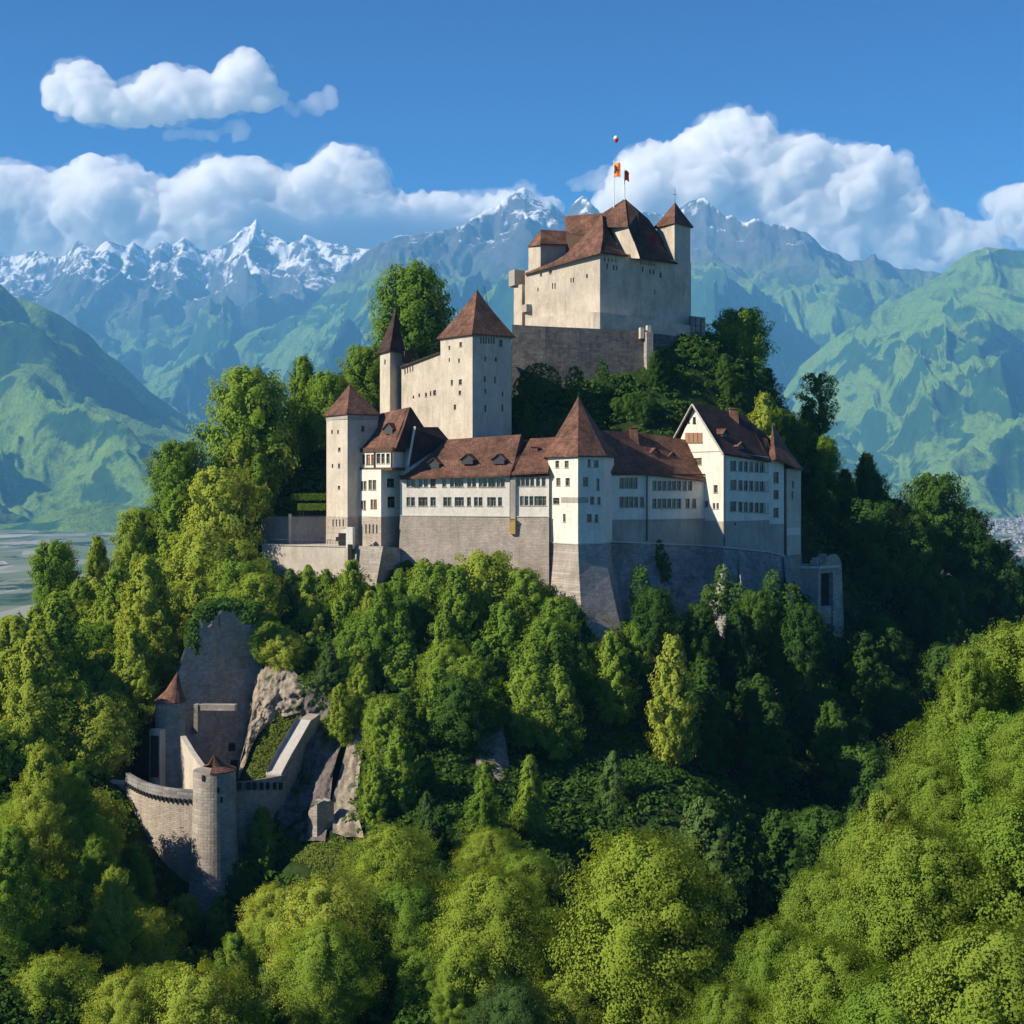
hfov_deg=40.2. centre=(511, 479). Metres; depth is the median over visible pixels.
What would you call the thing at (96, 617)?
broadleaf tree
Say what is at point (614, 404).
broadleaf tree
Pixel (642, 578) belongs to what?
ivy
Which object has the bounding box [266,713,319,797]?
climbing wall
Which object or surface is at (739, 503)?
window
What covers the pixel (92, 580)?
broadleaf tree
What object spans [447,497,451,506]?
window
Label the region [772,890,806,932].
broadleaf tree
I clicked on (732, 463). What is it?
window
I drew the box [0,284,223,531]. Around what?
hills
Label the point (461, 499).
window
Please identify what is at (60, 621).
broadleaf tree
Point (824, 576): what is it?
door
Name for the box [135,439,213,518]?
broadleaf tree
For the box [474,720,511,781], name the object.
slope rock
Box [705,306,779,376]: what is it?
broadleaf tree
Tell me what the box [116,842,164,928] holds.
broadleaf tree
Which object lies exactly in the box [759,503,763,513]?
window
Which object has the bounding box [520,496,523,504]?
window
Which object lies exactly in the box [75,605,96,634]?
broadleaf tree
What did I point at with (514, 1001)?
broadleaf tree
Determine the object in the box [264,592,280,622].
broadleaf tree
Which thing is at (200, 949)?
undergrowth
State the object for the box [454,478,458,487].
window
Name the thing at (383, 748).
broadleaf tree
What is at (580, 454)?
corner tower
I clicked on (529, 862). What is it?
broadleaf tree
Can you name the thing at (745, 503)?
window
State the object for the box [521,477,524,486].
window
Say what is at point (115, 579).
broadleaf tree
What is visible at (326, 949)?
broadleaf tree
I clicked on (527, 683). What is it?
broadleaf tree
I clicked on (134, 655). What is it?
broadleaf tree
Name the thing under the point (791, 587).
ivy
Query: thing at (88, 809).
broadleaf tree
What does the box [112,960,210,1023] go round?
broadleaf tree
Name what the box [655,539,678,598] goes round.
ivy
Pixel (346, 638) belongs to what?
broadleaf tree
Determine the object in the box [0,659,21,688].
broadleaf tree
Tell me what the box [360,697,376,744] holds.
broadleaf tree
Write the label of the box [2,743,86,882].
broadleaf tree
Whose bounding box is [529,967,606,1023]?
broadleaf tree
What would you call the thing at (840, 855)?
broadleaf tree
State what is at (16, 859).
broadleaf tree
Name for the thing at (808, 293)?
rock mountains
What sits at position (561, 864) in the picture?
broadleaf tree
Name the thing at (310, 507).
hedge
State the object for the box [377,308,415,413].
needle turret
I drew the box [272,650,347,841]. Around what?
grey cliff
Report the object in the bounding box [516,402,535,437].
broadleaf tree
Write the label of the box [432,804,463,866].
conifer tree
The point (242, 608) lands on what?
ivy
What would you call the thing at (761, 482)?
window
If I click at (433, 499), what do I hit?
window
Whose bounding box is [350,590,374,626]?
broadleaf tree
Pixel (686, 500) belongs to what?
window
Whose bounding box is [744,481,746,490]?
window
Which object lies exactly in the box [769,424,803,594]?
end turret
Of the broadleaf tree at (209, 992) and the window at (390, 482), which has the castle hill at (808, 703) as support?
the broadleaf tree at (209, 992)
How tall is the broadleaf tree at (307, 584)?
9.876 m
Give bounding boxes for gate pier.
[339,527,354,559]
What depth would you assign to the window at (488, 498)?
231.60 m
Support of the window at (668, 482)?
in the palace wing at (658, 486)
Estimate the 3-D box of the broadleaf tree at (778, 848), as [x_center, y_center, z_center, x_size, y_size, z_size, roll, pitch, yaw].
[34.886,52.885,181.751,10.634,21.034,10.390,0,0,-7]
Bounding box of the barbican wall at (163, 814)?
[125,772,192,882]
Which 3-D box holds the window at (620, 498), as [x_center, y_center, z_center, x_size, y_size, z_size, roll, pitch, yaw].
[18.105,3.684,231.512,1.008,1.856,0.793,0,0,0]
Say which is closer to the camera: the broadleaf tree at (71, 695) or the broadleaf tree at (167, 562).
the broadleaf tree at (71, 695)
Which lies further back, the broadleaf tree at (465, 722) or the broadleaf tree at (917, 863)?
the broadleaf tree at (465, 722)
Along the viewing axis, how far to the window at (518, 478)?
230.14 m
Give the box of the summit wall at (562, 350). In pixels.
[512,316,704,396]
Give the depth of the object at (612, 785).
190.58 m
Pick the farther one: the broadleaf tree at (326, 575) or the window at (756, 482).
the window at (756, 482)
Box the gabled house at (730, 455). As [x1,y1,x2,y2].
[673,403,769,550]
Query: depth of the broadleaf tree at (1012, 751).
85.23 m
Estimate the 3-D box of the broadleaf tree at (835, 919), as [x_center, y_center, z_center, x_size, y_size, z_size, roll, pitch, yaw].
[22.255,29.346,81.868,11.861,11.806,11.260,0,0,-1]
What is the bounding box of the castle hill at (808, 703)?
[0,337,1021,1023]
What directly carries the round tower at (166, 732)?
on the castle hill at (808, 703)
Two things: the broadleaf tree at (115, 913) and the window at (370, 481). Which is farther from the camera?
the window at (370, 481)
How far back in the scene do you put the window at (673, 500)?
237.04 m
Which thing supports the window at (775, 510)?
in the stair wing at (776, 506)
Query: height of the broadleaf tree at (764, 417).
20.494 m
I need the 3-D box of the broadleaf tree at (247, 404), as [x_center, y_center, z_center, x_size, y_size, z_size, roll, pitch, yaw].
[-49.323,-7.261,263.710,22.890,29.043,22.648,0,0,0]
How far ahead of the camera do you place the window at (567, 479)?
225.63 m
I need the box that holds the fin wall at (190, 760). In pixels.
[180,736,204,788]
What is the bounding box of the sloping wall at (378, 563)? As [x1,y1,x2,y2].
[352,546,399,585]
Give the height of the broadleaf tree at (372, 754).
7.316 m
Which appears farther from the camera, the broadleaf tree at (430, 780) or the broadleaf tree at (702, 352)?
the broadleaf tree at (702, 352)
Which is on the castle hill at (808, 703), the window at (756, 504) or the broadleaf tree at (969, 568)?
the broadleaf tree at (969, 568)
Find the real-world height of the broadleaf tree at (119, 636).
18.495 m
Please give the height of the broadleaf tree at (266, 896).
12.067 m
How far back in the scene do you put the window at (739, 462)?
238.43 m
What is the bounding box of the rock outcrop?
[332,726,363,837]
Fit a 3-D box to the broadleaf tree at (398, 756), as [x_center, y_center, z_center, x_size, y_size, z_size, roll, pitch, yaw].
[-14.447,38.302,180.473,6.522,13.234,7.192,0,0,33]
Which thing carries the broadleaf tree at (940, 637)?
on the castle hill at (808, 703)
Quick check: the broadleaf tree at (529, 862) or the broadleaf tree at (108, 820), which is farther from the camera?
the broadleaf tree at (108, 820)
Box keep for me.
[509,194,693,335]
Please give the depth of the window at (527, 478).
229.75 m
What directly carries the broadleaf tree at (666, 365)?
on the castle hill at (808, 703)
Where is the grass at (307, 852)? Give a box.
[246,708,350,878]
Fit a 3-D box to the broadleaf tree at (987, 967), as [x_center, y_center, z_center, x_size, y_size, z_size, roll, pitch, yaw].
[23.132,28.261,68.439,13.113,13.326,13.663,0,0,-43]
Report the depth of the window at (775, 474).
244.80 m
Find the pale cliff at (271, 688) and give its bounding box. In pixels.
[236,660,308,780]
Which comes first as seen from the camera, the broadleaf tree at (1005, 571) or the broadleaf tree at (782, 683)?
the broadleaf tree at (782, 683)
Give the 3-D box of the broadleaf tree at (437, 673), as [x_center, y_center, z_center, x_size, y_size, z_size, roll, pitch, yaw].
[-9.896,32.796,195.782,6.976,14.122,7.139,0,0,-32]
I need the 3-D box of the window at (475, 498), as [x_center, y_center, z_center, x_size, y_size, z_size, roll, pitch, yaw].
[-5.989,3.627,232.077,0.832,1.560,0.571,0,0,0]
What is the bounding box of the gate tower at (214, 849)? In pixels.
[188,755,238,924]
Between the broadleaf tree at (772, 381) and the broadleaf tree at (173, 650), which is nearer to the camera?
the broadleaf tree at (173, 650)
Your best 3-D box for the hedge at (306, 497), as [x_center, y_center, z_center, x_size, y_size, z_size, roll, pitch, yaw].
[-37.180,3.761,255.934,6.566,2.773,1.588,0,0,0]
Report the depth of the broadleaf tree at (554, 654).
203.49 m
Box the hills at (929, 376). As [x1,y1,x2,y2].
[783,247,1023,519]
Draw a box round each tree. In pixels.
[0,611,33,706]
[0,614,23,631]
[0,625,89,760]
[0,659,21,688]
[0,684,12,720]
[0,686,17,719]
[0,694,90,781]
[0,719,27,786]
[0,743,15,783]
[0,790,54,837]
[0,822,54,965]
[0,823,50,874]
[0,871,66,968]
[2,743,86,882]
[4,942,120,1022]
[23,603,44,626]
[26,539,82,609]
[29,588,109,691]
[39,758,119,892]
[39,869,97,940]
[42,598,91,615]
[53,681,96,760]
[54,662,73,684]
[58,690,146,778]
[62,834,132,924]
[63,574,106,606]
[63,920,134,966]
[66,578,95,610]
[69,659,108,691]
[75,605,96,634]
[75,622,119,657]
[77,606,120,633]
[79,962,170,1023]
[80,565,132,628]
[80,865,156,978]
[83,535,113,578]
[84,785,134,869]
[88,648,108,662]
[88,901,190,969]
[91,668,160,723]
[94,643,164,719]
[106,625,166,725]
[107,506,166,583]
[111,554,179,673]
[111,583,153,647]
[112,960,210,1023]
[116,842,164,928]
[121,955,275,1023]
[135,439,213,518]
[146,601,182,685]
[151,488,195,562]
[155,559,186,581]
[159,527,236,595]
[162,893,209,944]
[166,581,192,638]
[176,465,270,552]
[179,576,215,638]
[186,365,310,496]
[202,894,240,947]
[204,558,287,601]
[205,538,272,591]
[212,930,269,1023]
[213,860,257,935]
[217,512,263,549]
[222,437,253,515]
[227,571,291,628]
[234,880,307,960]
[239,805,288,879]
[243,909,296,981]
[247,452,277,525]
[248,620,301,666]
[252,962,287,1013]
[255,629,309,671]
[255,917,390,1023]
[256,865,404,1017]
[263,560,280,582]
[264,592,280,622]
[273,579,284,611]
[278,353,320,462]
[278,593,294,619]
[291,592,331,638]
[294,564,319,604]
[298,368,359,451]
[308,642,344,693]
[314,568,336,611]
[320,683,360,747]
[321,559,369,617]
[323,590,359,637]
[332,628,369,666]
[333,655,371,691]
[335,343,379,412]
[335,607,413,673]
[335,822,461,928]
[341,641,377,679]
[347,663,376,726]
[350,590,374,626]
[354,760,398,826]
[357,693,422,753]
[358,877,460,988]
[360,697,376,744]
[364,258,457,364]
[364,718,386,761]
[365,583,399,667]
[368,638,429,697]
[375,745,401,789]
[376,580,413,608]
[379,726,432,814]
[380,939,445,1013]
[382,608,421,678]
[385,567,408,595]
[390,593,435,651]
[393,691,417,747]
[402,559,456,636]
[406,720,434,754]
[412,642,469,691]
[414,664,451,750]
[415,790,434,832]
[416,757,440,797]
[416,864,592,1012]
[418,675,500,754]
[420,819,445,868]
[422,609,465,654]
[427,565,489,654]
[428,942,480,1023]
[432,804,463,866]
[444,654,507,702]
[448,548,531,640]
[448,826,529,893]
[455,606,481,652]
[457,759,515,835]
[461,977,569,1023]
[465,639,505,719]
[470,598,528,688]
[480,686,514,737]
[487,846,573,931]
[488,567,555,635]
[493,648,510,707]
[498,664,565,749]
[503,633,550,736]
[504,616,586,680]
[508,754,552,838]
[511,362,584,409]
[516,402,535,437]
[528,945,594,1003]
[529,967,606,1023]
[532,595,588,639]
[535,664,585,760]
[537,825,747,1023]
[544,643,588,733]
[546,859,589,938]
[562,606,600,682]
[563,638,605,705]
[587,628,641,726]
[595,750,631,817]
[609,397,624,415]
[617,393,642,418]
[620,621,660,676]
[629,586,685,661]
[632,402,654,426]
[639,396,661,417]
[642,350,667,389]
[643,632,702,766]
[648,359,671,378]
[670,795,753,940]
[673,977,769,1023]
[679,602,723,661]
[684,344,717,368]
[687,654,742,775]
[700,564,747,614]
[701,927,728,966]
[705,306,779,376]
[713,606,768,719]
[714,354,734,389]
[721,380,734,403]
[723,916,812,1017]
[725,407,747,416]
[726,673,803,807]
[730,376,742,391]
[731,391,747,409]
[735,589,784,649]
[737,807,809,937]
[745,929,892,1023]
[746,392,784,441]
[752,604,801,723]
[756,1001,789,1023]
[763,367,789,404]
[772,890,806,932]
[773,860,854,950]
[776,409,809,457]
[777,601,830,684]
[787,804,849,879]
[793,371,840,436]
[797,407,822,442]
[800,698,855,802]
[801,470,851,523]
[805,434,847,476]
[806,882,954,976]
[809,955,961,1023]
[814,807,933,885]
[817,741,904,817]
[824,713,880,748]
[827,819,1023,990]
[828,498,920,599]
[828,1012,851,1023]
[833,784,921,932]
[836,468,859,516]
[838,630,905,729]
[839,785,869,817]
[840,806,859,840]
[846,827,995,934]
[850,613,914,675]
[853,451,892,503]
[854,675,928,747]
[856,657,883,709]
[864,758,968,836]
[870,916,1023,1023]
[875,474,890,502]
[880,496,908,533]
[880,703,972,788]
[885,732,935,792]
[887,471,982,573]
[892,512,949,625]
[899,727,927,764]
[903,641,964,710]
[917,643,1003,787]
[922,621,970,657]
[924,601,967,662]
[925,706,1023,828]
[934,787,1023,933]
[940,506,1003,594]
[950,615,1023,722]
[950,780,1023,1019]
[954,602,991,646]
[965,633,990,672]
[970,711,1023,819]
[973,592,993,642]
[981,537,1023,611]
[981,590,1023,644]
[991,623,1013,659]
[1004,566,1023,623]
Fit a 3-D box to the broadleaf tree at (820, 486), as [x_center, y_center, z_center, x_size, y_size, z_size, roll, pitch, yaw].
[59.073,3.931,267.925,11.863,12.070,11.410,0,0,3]
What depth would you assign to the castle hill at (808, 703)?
212.89 m
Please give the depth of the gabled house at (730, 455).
239.63 m
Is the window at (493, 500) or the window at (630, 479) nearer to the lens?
the window at (493, 500)
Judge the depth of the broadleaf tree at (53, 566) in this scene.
241.53 m
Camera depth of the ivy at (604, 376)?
261.47 m
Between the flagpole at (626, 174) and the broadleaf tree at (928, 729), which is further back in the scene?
the flagpole at (626, 174)
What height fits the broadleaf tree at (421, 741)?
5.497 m
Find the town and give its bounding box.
[941,514,1023,578]
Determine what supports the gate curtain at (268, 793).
on the castle hill at (808, 703)
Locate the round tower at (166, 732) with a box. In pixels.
[149,672,185,787]
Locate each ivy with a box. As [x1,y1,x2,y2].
[183,596,263,655]
[589,358,609,403]
[629,564,650,615]
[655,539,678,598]
[762,569,802,612]
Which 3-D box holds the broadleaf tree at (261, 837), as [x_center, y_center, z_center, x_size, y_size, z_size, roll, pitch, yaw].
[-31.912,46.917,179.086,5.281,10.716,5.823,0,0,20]
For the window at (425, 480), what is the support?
in the palace wing at (485, 495)
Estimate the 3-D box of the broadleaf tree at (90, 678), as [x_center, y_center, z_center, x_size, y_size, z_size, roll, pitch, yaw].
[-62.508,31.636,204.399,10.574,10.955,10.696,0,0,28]
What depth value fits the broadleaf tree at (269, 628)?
209.60 m
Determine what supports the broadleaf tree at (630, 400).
on the castle hill at (808, 703)
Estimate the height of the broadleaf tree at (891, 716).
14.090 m
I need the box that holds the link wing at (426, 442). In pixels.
[400,426,447,474]
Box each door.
[339,533,345,545]
[821,573,828,605]
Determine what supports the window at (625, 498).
in the palace wing at (658, 486)
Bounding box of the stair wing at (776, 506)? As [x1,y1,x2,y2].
[749,421,783,554]
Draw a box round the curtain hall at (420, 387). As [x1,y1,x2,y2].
[400,352,439,428]
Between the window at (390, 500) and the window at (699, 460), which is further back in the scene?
the window at (699, 460)
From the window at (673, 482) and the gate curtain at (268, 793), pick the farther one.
the window at (673, 482)
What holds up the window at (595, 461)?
in the corner tower at (580, 454)
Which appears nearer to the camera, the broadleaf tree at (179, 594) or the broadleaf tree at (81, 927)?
the broadleaf tree at (81, 927)
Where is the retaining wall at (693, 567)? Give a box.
[610,541,794,668]
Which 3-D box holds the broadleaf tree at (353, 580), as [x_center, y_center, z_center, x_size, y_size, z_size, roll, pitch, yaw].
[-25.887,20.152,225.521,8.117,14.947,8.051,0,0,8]
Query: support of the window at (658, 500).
in the palace wing at (658, 486)
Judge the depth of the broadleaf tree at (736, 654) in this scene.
221.27 m
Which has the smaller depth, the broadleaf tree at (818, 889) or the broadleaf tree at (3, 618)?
the broadleaf tree at (818, 889)
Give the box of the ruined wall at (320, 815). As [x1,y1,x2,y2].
[308,798,333,842]
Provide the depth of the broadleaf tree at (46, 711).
183.09 m
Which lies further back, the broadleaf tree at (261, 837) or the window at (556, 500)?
the window at (556, 500)
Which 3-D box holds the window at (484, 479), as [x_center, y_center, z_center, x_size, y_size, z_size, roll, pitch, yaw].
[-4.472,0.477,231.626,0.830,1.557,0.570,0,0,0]
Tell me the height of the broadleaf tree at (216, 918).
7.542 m
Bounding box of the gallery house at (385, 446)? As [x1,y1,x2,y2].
[359,407,423,547]
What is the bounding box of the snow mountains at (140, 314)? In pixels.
[0,220,369,437]
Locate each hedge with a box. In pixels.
[290,493,325,507]
[297,503,325,515]
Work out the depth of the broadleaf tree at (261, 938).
148.73 m
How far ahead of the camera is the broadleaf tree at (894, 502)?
292.39 m
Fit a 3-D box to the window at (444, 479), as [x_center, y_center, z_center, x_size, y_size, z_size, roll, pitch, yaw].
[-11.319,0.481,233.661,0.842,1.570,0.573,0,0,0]
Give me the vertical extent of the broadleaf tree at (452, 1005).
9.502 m
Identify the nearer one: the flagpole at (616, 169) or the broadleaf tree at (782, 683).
the broadleaf tree at (782, 683)
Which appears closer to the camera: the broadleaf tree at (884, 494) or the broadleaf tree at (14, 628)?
the broadleaf tree at (14, 628)
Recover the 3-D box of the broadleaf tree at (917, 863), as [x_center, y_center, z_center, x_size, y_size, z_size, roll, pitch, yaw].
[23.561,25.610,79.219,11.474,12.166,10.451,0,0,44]
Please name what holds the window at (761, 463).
in the gabled house at (730, 455)
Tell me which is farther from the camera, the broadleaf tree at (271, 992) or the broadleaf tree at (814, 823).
the broadleaf tree at (814, 823)
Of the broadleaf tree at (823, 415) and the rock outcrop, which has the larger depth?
the broadleaf tree at (823, 415)
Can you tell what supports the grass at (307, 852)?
on the castle hill at (808, 703)
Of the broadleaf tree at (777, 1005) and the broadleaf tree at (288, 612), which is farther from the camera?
the broadleaf tree at (288, 612)
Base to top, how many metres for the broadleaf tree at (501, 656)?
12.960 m
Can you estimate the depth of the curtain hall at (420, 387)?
260.32 m
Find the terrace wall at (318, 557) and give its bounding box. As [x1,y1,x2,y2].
[261,539,350,580]
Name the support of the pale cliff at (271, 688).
on the castle hill at (808, 703)
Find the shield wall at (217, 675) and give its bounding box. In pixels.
[176,602,261,771]
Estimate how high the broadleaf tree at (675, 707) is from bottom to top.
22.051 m
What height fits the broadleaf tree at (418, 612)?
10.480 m
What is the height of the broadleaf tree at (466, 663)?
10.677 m
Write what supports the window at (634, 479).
in the palace wing at (658, 486)
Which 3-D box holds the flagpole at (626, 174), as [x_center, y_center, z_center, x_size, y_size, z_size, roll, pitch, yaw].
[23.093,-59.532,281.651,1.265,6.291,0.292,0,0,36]
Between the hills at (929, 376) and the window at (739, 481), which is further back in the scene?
the hills at (929, 376)
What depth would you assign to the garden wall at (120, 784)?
186.91 m
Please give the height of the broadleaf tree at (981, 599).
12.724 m
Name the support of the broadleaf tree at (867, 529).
on the castle hill at (808, 703)
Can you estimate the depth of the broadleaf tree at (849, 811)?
207.74 m
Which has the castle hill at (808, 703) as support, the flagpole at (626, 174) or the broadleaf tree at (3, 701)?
the broadleaf tree at (3, 701)
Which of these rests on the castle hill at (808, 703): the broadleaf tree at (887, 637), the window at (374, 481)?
the broadleaf tree at (887, 637)
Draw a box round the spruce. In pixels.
[281,568,300,605]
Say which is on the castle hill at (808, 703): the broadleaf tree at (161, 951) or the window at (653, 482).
the broadleaf tree at (161, 951)
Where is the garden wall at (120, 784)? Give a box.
[109,779,125,791]
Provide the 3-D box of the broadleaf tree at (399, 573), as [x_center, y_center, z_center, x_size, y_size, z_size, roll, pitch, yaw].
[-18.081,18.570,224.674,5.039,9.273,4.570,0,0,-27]
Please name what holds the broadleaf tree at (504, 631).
on the castle hill at (808, 703)
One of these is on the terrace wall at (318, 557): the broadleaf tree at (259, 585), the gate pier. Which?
the gate pier
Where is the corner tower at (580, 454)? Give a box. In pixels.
[543,392,624,643]
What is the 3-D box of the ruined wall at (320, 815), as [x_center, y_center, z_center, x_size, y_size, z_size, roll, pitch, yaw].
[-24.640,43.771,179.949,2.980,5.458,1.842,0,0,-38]
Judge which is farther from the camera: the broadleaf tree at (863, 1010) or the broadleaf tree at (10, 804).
the broadleaf tree at (10, 804)
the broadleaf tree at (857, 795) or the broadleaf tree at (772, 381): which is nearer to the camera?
the broadleaf tree at (857, 795)
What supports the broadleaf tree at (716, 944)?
on the castle hill at (808, 703)
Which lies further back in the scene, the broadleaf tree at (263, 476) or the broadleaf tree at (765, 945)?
the broadleaf tree at (263, 476)
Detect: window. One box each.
[368,480,371,490]
[372,480,375,490]
[387,479,393,486]
[387,496,395,507]
[406,497,409,506]
[410,497,414,506]
[418,479,422,487]
[418,497,421,506]
[422,497,427,506]
[423,479,427,487]
[430,479,435,487]
[430,497,435,506]
[442,478,446,487]
[443,497,446,506]
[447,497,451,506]
[449,478,453,487]
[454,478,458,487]
[454,497,457,506]
[458,497,463,506]
[459,478,463,487]
[466,497,470,506]
[467,478,471,487]
[472,478,475,487]
[473,497,477,506]
[478,478,482,487]
[478,497,482,506]
[482,478,486,487]
[487,497,489,506]
[488,478,491,487]
[490,497,495,506]
[492,478,495,487]
[496,478,500,487]
[497,497,501,506]
[501,478,504,487]
[516,477,520,486]
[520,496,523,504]
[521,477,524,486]
[525,477,529,486]
[530,477,534,486]
[535,477,539,486]
[541,477,545,486]
[552,498,559,504]
[565,478,569,486]
[583,477,588,486]
[587,514,592,522]
[590,497,594,504]
[593,460,598,467]
[596,479,598,490]
[619,478,623,488]
[619,497,623,507]
[624,478,628,488]
[624,497,628,507]
[629,478,632,488]
[629,497,633,507]
[633,478,637,488]
[634,497,638,507]
[639,497,644,507]
[652,481,656,490]
[652,499,656,508]
[657,481,661,490]
[657,499,661,508]
[662,481,666,490]
[662,499,666,508]
[667,481,671,490]
[667,499,671,508]
[672,481,676,490]
[672,499,676,508]
[677,481,681,490]
[677,499,681,508]
[682,481,686,490]
[685,499,689,508]
[688,481,692,490]
[692,499,696,508]
[696,458,701,465]
[713,485,717,493]
[730,461,736,471]
[730,480,736,490]
[730,501,736,511]
[738,461,743,471]
[738,480,743,490]
[738,502,741,511]
[744,462,746,471]
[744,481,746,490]
[744,502,748,512]
[749,462,753,472]
[749,481,752,491]
[749,502,753,512]
[754,462,759,472]
[754,481,759,491]
[755,503,757,512]
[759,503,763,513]
[760,462,762,472]
[760,481,762,491]
[773,472,779,483]
[773,490,779,499]
[773,508,779,517]
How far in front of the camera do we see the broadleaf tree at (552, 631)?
208.31 m
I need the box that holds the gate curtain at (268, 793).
[236,775,284,868]
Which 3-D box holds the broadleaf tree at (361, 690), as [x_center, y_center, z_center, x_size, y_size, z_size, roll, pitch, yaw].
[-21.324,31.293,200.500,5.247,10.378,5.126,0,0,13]
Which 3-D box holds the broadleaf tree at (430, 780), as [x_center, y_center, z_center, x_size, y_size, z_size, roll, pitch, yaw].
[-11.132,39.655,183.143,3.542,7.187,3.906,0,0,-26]
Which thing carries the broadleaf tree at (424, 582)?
on the castle hill at (808, 703)
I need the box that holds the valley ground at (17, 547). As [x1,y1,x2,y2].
[0,516,1023,618]
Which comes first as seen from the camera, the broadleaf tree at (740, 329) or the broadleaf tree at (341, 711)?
the broadleaf tree at (341, 711)
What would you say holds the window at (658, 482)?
in the palace wing at (658, 486)
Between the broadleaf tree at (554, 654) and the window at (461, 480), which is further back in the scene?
the window at (461, 480)
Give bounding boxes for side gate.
[799,553,843,637]
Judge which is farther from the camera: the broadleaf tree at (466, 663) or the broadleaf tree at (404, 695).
the broadleaf tree at (466, 663)
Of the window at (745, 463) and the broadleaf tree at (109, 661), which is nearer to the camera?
the broadleaf tree at (109, 661)
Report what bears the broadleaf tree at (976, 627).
on the castle hill at (808, 703)
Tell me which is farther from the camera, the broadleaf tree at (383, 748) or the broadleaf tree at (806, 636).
the broadleaf tree at (806, 636)
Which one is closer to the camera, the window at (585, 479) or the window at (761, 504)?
the window at (585, 479)
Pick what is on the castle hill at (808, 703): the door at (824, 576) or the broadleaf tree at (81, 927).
the broadleaf tree at (81, 927)
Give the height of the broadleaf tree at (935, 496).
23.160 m
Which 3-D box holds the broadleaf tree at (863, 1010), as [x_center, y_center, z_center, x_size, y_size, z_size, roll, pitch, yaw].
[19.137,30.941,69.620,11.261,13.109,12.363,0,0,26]
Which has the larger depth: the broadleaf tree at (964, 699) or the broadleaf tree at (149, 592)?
the broadleaf tree at (149, 592)
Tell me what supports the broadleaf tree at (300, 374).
on the castle hill at (808, 703)
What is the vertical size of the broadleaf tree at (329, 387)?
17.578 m
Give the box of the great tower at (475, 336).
[437,287,514,438]
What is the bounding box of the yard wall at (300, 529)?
[260,514,325,552]
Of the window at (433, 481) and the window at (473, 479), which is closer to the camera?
the window at (473, 479)
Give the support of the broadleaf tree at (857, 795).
on the castle hill at (808, 703)
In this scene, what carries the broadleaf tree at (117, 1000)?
on the castle hill at (808, 703)
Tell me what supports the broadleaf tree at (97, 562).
on the castle hill at (808, 703)
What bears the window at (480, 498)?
in the palace wing at (485, 495)
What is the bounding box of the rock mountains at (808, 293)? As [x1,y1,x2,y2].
[144,187,940,461]
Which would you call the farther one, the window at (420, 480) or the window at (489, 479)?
the window at (420, 480)
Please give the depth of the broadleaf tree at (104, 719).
186.02 m
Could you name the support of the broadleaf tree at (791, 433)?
on the castle hill at (808, 703)
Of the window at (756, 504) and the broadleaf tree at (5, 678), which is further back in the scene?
the window at (756, 504)
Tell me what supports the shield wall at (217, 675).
on the castle hill at (808, 703)
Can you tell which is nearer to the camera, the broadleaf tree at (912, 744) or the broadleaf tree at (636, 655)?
the broadleaf tree at (636, 655)
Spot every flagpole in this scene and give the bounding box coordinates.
[613,161,620,207]
[624,169,628,199]
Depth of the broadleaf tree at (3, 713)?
188.06 m
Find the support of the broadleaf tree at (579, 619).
on the castle hill at (808, 703)
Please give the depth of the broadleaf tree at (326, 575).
227.23 m
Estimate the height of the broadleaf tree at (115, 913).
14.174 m
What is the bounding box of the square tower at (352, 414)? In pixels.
[323,385,380,545]
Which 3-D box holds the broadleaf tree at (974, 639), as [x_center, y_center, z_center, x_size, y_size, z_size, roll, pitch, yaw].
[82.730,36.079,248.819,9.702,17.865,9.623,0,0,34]
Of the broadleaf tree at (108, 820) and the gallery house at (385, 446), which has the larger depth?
the gallery house at (385, 446)
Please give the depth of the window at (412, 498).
235.42 m
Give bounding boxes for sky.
[0,0,1023,273]
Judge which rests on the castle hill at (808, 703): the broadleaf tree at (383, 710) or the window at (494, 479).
the broadleaf tree at (383, 710)
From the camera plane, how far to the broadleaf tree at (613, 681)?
208.42 m
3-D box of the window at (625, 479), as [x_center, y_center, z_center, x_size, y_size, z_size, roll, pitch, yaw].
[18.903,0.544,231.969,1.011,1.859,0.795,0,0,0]
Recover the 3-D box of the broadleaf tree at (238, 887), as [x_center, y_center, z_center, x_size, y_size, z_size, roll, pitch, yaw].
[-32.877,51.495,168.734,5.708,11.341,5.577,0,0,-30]
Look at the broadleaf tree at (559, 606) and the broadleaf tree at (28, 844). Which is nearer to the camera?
the broadleaf tree at (28, 844)
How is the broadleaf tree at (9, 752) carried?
on the castle hill at (808, 703)
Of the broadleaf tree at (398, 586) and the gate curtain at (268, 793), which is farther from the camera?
the broadleaf tree at (398, 586)
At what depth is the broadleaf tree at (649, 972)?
126.22 m
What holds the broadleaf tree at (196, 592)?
on the castle hill at (808, 703)
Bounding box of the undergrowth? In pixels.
[0,331,987,1023]
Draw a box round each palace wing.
[399,435,554,589]
[600,427,705,545]
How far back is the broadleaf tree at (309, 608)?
220.40 m

